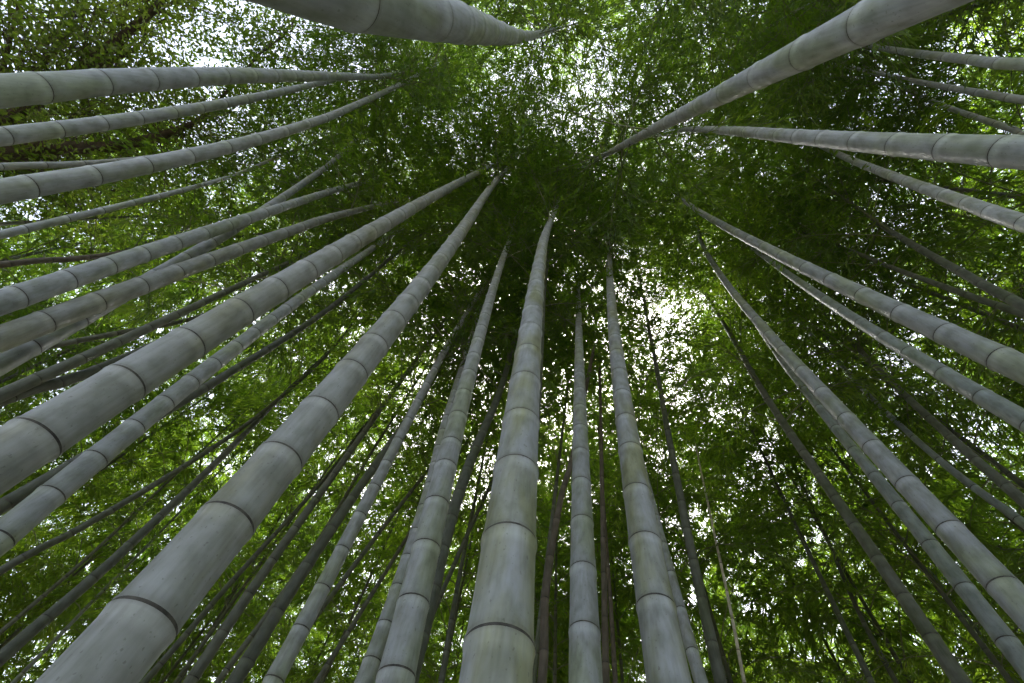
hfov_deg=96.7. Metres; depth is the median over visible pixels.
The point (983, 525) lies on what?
bamboo
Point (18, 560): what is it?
bamboo
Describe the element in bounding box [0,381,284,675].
bamboo
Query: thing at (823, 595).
bamboo
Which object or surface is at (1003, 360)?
bamboo
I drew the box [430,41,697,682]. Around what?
bamboo
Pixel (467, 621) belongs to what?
bamboo
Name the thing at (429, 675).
bamboo
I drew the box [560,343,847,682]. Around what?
bamboo
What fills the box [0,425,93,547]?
bamboo
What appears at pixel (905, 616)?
bamboo
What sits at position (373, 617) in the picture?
bamboo
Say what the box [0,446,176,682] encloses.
bamboo
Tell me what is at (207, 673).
bamboo
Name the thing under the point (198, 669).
bamboo
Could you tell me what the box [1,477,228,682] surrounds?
bamboo
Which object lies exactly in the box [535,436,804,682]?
bamboo
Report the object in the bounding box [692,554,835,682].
bamboo
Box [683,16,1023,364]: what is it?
bamboo
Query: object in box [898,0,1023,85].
bamboo
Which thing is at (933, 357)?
bamboo
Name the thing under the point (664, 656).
bamboo
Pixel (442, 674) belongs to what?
bamboo
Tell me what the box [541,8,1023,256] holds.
bamboo
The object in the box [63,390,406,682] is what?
bamboo
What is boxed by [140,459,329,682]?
bamboo
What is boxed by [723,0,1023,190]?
bamboo
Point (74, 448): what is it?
bamboo
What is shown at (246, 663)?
bamboo
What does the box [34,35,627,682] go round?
bamboo
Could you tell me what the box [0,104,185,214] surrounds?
bamboo
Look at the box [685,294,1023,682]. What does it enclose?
bamboo
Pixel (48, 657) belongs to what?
bamboo
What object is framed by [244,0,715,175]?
bamboo
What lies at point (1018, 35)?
bamboo
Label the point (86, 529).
bamboo
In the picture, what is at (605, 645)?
dead bamboo
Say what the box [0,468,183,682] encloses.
bamboo
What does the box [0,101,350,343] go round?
bamboo
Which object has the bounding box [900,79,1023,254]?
bamboo
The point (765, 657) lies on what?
bamboo
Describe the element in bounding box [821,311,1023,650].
bamboo
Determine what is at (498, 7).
bamboo
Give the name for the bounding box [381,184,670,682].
bamboo
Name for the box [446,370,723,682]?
bamboo
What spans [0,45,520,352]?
bamboo
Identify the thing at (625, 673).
bamboo
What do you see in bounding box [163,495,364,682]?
bamboo
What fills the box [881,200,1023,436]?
bamboo
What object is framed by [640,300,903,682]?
bamboo
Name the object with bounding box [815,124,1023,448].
bamboo
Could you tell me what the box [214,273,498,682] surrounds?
bamboo
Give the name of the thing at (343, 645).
bamboo
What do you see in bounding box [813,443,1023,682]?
bamboo
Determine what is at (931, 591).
bamboo
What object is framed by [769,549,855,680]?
bamboo
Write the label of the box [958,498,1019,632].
bamboo
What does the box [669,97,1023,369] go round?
bamboo
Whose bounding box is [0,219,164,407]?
bamboo
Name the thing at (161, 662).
bamboo
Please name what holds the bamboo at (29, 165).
on the ground
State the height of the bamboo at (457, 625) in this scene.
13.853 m
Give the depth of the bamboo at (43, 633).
8.28 m
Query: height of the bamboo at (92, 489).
13.908 m
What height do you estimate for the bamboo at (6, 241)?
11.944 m
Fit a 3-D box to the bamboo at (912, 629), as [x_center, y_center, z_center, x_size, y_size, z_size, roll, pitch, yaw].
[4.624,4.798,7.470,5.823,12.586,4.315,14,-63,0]
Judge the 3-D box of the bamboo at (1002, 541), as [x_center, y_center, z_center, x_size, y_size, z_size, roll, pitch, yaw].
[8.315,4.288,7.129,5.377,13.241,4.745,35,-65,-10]
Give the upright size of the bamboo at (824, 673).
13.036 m
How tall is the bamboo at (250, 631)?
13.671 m
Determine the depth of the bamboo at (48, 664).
9.36 m
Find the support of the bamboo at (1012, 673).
on the ground
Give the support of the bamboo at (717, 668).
on the ground
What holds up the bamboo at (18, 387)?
on the ground
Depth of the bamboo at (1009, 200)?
9.21 m
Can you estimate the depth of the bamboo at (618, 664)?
13.26 m
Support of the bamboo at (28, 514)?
on the ground
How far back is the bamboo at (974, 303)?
4.72 m
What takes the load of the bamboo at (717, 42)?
on the ground
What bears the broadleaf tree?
on the ground
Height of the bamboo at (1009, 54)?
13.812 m
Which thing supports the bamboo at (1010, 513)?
on the ground
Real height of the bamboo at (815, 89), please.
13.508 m
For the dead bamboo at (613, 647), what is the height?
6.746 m
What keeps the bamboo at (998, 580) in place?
on the ground
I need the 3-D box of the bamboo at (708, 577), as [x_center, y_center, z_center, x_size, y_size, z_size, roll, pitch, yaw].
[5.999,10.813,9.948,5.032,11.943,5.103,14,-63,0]
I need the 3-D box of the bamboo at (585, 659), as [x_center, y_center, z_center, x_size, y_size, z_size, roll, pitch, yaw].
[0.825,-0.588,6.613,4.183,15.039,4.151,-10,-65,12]
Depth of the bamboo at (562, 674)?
9.70 m
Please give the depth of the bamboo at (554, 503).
5.80 m
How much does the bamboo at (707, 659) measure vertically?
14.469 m
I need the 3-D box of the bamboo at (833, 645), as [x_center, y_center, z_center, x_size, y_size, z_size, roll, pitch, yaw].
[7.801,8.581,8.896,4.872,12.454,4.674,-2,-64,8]
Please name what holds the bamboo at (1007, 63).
on the ground
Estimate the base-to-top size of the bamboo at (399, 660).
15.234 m
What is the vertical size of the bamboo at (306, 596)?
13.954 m
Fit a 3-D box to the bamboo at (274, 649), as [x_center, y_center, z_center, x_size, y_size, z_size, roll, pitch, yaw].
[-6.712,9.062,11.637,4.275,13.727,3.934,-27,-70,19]
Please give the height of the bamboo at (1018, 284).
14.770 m
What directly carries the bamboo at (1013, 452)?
on the ground
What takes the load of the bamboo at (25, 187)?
on the ground
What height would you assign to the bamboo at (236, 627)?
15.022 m
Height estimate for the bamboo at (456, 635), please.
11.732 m
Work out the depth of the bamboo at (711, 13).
5.57 m
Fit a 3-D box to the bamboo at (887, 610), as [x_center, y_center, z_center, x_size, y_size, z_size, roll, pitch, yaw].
[9.964,8.028,9.073,5.189,13.737,4.598,-11,-65,12]
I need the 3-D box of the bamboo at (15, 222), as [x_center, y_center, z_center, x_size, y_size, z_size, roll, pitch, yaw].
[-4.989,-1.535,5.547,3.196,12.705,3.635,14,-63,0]
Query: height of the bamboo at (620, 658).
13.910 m
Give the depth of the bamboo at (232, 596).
9.14 m
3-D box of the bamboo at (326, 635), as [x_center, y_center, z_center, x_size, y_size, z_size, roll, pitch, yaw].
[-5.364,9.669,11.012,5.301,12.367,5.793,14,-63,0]
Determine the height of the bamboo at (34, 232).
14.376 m
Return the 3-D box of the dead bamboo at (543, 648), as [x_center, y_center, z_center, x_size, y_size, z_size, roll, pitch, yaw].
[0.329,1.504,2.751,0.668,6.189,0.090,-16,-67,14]
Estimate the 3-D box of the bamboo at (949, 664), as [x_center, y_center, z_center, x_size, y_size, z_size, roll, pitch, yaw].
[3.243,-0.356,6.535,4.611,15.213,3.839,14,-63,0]
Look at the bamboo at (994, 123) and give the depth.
5.15 m
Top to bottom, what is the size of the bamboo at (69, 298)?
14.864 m
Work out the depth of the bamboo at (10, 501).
5.48 m
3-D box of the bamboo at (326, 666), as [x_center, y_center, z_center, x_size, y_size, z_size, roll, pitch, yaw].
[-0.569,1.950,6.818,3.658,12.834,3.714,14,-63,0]
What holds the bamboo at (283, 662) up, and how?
on the ground
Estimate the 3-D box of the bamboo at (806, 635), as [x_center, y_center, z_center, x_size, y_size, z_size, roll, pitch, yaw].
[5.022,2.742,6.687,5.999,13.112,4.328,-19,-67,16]
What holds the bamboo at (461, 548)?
on the ground
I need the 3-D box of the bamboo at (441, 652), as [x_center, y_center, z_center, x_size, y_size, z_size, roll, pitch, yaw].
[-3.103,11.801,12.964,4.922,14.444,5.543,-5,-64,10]
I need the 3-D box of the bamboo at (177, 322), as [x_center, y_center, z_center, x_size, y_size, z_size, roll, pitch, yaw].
[-3.312,-0.537,5.983,3.771,12.961,3.581,14,-63,0]
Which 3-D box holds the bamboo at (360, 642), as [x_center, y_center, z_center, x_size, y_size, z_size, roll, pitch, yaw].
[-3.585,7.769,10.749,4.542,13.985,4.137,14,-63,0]
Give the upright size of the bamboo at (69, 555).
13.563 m
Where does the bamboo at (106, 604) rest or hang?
on the ground
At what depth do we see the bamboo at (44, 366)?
9.91 m
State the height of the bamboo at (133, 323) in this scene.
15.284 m
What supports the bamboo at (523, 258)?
on the ground
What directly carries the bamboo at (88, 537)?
on the ground
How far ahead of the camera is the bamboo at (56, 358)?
8.40 m
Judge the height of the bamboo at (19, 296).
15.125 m
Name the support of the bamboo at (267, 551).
on the ground
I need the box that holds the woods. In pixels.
[6,398,1013,682]
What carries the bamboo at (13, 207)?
on the ground
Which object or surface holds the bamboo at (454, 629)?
on the ground
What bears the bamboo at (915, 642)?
on the ground
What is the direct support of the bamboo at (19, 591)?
on the ground
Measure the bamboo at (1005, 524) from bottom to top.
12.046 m
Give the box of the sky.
[0,0,1023,681]
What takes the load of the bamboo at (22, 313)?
on the ground
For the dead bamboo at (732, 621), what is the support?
on the ground
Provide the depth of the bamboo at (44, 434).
1.28 m
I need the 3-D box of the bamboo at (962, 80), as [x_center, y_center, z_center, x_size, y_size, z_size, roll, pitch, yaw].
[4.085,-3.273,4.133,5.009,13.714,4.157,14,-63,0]
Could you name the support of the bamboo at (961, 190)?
on the ground
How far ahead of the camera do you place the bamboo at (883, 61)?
5.32 m
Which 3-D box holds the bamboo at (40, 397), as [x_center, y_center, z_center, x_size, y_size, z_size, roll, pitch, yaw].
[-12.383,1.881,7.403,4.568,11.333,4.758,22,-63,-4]
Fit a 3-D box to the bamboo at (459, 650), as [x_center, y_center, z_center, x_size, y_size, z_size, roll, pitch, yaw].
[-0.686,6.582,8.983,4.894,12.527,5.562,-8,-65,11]
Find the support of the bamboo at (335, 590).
on the ground
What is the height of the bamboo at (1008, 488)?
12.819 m
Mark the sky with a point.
(223, 27)
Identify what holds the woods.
on the ground
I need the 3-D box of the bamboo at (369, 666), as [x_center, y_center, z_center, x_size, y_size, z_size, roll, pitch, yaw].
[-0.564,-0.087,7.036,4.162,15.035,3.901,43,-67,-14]
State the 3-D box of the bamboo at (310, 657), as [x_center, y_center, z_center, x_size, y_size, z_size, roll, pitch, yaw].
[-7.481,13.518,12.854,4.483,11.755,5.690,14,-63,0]
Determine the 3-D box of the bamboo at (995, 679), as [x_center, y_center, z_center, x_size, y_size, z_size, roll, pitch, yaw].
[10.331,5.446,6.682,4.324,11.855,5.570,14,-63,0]
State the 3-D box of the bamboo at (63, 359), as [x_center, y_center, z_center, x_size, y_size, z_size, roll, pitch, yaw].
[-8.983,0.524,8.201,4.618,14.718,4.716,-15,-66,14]
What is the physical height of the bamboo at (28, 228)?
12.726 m
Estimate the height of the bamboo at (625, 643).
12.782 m
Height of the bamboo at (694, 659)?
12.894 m
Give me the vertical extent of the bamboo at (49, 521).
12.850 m
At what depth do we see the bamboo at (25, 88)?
2.38 m
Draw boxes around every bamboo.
[0,0,507,188]
[0,1,369,246]
[0,2,546,204]
[0,6,524,171]
[0,18,406,245]
[0,21,484,376]
[0,22,514,315]
[0,44,639,495]
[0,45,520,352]
[0,56,342,315]
[0,66,445,402]
[0,82,386,344]
[0,96,548,556]
[0,101,174,239]
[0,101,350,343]
[0,101,449,407]
[0,103,512,515]
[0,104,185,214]
[0,106,279,415]
[0,159,222,319]
[0,171,306,463]
[0,190,190,424]
[0,191,451,575]
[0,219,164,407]
[0,224,41,283]
[0,227,262,492]
[0,241,434,667]
[0,288,113,384]
[0,323,259,682]
[0,324,344,634]
[0,329,266,631]
[0,342,347,682]
[0,354,301,676]
[0,368,186,639]
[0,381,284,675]
[0,419,198,609]
[0,420,208,670]
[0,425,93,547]
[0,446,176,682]
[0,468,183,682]
[0,502,185,682]
[1,200,88,278]
[1,326,152,538]
[1,339,79,418]
[1,460,300,682]
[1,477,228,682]
[6,475,229,666]
[8,449,78,568]
[9,277,350,553]
[13,514,284,682]
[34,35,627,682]
[47,171,447,386]
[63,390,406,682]
[104,476,346,682]
[140,270,501,682]
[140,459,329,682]
[150,333,438,682]
[154,365,400,682]
[155,483,322,681]
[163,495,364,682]
[173,511,342,681]
[178,465,422,682]
[181,511,327,681]
[182,185,561,682]
[197,548,394,682]
[203,0,518,109]
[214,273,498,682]
[225,183,642,682]
[233,386,486,682]
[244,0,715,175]
[252,421,486,682]
[257,472,458,682]
[262,135,645,682]
[290,0,663,128]
[296,621,334,675]
[298,385,570,682]
[298,572,389,681]
[298,575,457,682]
[313,308,593,682]
[314,275,570,622]
[334,170,571,682]
[337,507,487,682]
[344,595,466,675]
[366,91,654,682]
[377,461,569,682]
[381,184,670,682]
[390,420,635,682]
[398,311,591,682]
[408,268,617,613]
[416,104,697,439]
[419,483,567,682]
[423,539,478,682]
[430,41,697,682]
[435,420,641,682]
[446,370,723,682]
[455,481,641,682]
[463,0,858,175]
[466,0,974,299]
[467,166,711,682]
[480,378,746,682]
[487,241,684,682]
[487,277,851,682]
[493,263,742,682]
[499,94,727,682]
[511,192,806,682]
[526,67,1023,384]
[534,432,716,682]
[534,523,631,682]
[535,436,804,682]
[537,347,594,682]
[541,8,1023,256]
[550,467,759,681]
[553,0,990,153]
[557,585,645,680]
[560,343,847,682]
[566,539,643,681]
[576,89,1023,632]
[592,372,866,682]
[596,156,973,682]
[597,421,617,682]
[598,365,609,682]
[600,107,1023,433]
[609,0,1023,234]
[626,403,1012,682]
[637,154,1023,680]
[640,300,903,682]
[644,131,1023,510]
[645,318,1023,682]
[652,5,1023,234]
[656,434,985,682]
[663,0,1023,192]
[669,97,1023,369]
[671,334,952,682]
[673,0,1023,414]
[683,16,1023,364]
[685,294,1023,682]
[687,0,1022,122]
[688,180,1023,629]
[691,196,1023,528]
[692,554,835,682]
[692,572,793,682]
[694,441,745,682]
[702,457,938,682]
[704,113,1023,463]
[711,0,1023,233]
[719,274,1023,640]
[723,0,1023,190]
[740,0,1023,209]
[750,393,1023,682]
[754,76,1023,469]
[767,525,996,682]
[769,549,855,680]
[775,454,1022,682]
[784,210,1023,464]
[794,442,1001,682]
[801,529,928,678]
[807,387,1023,680]
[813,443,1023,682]
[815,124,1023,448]
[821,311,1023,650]
[841,540,998,679]
[844,0,1023,86]
[859,595,966,671]
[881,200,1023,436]
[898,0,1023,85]
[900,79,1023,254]
[911,456,1023,681]
[929,125,1023,285]
[929,242,1023,428]
[934,325,1018,536]
[944,359,1022,509]
[956,13,1023,232]
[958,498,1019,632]
[965,443,1023,545]
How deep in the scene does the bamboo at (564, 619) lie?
12.55 m
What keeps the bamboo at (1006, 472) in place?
on the ground
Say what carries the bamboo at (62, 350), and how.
on the ground
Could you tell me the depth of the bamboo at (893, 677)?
6.30 m
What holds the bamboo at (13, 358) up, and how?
on the ground
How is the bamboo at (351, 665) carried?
on the ground
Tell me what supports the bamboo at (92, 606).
on the ground
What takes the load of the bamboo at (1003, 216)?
on the ground
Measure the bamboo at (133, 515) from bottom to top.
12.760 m
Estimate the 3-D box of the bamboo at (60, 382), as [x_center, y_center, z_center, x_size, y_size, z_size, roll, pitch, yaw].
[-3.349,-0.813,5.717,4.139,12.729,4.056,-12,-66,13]
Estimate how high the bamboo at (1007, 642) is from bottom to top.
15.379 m
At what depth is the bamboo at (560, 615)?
8.68 m
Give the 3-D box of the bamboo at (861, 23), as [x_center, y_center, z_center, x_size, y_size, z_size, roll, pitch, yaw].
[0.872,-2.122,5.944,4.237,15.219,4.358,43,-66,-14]
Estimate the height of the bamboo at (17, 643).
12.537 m
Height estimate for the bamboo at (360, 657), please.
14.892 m
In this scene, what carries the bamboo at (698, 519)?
on the ground
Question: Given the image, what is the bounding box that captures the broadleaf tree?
[0,0,387,303]
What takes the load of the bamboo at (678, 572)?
on the ground
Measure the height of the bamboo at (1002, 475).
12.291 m
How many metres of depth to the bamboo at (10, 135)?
3.74 m
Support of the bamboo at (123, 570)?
on the ground
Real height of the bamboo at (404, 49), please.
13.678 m
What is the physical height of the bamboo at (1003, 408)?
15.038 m
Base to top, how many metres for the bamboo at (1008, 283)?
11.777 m
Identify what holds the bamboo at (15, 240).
on the ground

